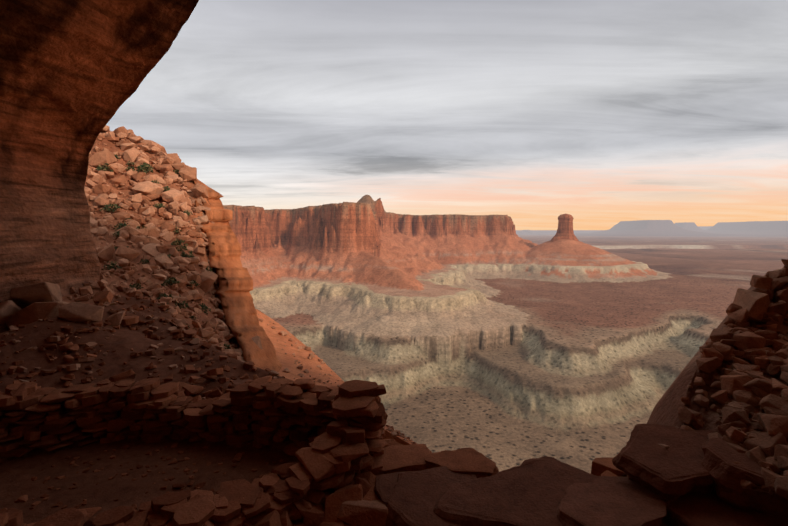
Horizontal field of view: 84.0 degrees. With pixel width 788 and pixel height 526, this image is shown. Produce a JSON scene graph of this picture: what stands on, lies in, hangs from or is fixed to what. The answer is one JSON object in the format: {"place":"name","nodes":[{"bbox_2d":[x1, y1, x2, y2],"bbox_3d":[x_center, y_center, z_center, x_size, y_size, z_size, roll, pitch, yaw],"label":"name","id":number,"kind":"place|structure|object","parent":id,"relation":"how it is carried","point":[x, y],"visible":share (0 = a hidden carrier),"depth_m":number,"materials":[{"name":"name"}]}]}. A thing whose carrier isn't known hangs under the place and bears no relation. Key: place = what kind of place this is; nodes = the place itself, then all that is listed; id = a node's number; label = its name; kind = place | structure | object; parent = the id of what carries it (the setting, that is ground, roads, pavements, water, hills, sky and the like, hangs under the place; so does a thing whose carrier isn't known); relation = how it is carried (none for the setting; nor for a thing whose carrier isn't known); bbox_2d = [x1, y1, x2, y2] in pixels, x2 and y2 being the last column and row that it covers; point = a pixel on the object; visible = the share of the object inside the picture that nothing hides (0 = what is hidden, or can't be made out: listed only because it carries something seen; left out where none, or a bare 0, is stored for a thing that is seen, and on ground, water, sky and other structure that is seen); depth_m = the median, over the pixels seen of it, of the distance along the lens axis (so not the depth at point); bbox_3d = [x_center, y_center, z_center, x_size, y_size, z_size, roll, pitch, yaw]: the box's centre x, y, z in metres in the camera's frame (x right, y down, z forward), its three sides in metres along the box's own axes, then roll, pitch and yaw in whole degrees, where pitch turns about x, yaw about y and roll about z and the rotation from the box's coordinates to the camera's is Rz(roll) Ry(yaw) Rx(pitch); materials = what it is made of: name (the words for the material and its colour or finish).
{"place":"outdoors","nodes":[
{"label":"outdoors","id":0,"kind":"place"},
{"bbox_2d":[0,0,198,332],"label":"cave wall","id":1,"kind":"structure","parent":0,"point":[73,74],"depth_m":12.32,"materials":[{"name":"brown stone"}]},
{"bbox_2d":[62,131,234,348],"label":"rubble slope","id":2,"kind":"structure","parent":0,"point":[113,149],"depth_m":20.46,"materials":[{"name":"brown stone"}]},
{"bbox_2d":[67,125,272,370],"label":"talus boulders","id":3,"kind":"object","parent":2,"relation":"on","point":[145,189],"visible":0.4,"depth_m":22.65,"materials":[{"name":"stone"}]},
{"bbox_2d":[96,154,230,349],"bbox_3d":[-10.860,-2.316,21.352,5.859,8.669,22.436,-3,5,-34],"label":"shrub foliage","id":4,"kind":"object","parent":3,"relation":"on","point":[144,167],"visible":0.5,"depth_m":21.32,"materials":[{"name":"green plant"}]},
{"bbox_2d":[0,295,299,523],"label":"ledge ground","id":5,"kind":"structure","parent":0,"point":[105,492],"depth_m":7.32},
{"bbox_2d":[0,282,670,525],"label":"ledge rocks","id":6,"kind":"object","parent":5,"relation":"on","point":[42,301],"visible":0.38,"depth_m":10.16,"materials":[{"name":"stone"}]},
{"bbox_2d":[0,369,402,525],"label":"stone wall","id":7,"kind":"structure","parent":6,"relation":"on","point":[332,440],"depth_m":7.04,"materials":[{"name":"stone"}]},
{"bbox_2d":[373,424,787,525],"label":"rock slabs","id":8,"kind":"structure","parent":5,"relation":"on","point":[424,485],"depth_m":5.00,"materials":[{"name":"stone"}]},
{"bbox_2d":[193,179,281,379],"bbox_3d":[-9.450,-1.428,24.647,3.327,10.363,33.477,-2,5,-27],"label":"cliff rock","id":9,"kind":"object","parent":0,"point":[235,281],"visible":0.85,"depth_m":21.82,"materials":[{"name":"stone"}]},
{"bbox_2d":[256,309,416,444],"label":"sandy slope","id":10,"kind":"structure","parent":0,"point":[288,359],"depth_m":21.77,"materials":[{"name":"orange sand"}]},
{"bbox_2d":[258,314,428,448],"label":"small stones","id":11,"kind":"object","parent":10,"relation":"on","point":[395,433],"visible":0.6,"depth_m":18.43,"materials":[{"name":"stone"}]},
{"bbox_2d":[106,0,787,229],"label":"sky","id":12,"kind":"structure","parent":0,"point":[603,114],"materials":[{"name":"grey"}]},
{"bbox_2d":[223,195,787,473],"bbox_3d":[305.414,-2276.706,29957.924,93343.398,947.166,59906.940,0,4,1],"label":"canyon terrain","id":13,"kind":"structure","parent":0,"point":[501,342],"depth_m":1199.48,"materials":[{"name":"brown stone"}]},
{"bbox_2d":[551,214,578,241],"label":"rock tower","id":14,"kind":"structure","parent":13,"relation":"on","point":[565,227],"depth_m":2404.81,"materials":[{"name":"red stone"}]},
{"bbox_2d":[622,267,787,493],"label":"rock slope","id":15,"kind":"structure","parent":0,"point":[665,409],"depth_m":6.33,"materials":[{"name":"brown stone"}]},
{"bbox_2d":[658,259,787,498],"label":"outcrop rocks","id":16,"kind":"object","parent":15,"relation":"on","point":[748,395],"visible":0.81,"depth_m":5.93,"materials":[{"name":"stone"}]}
]}

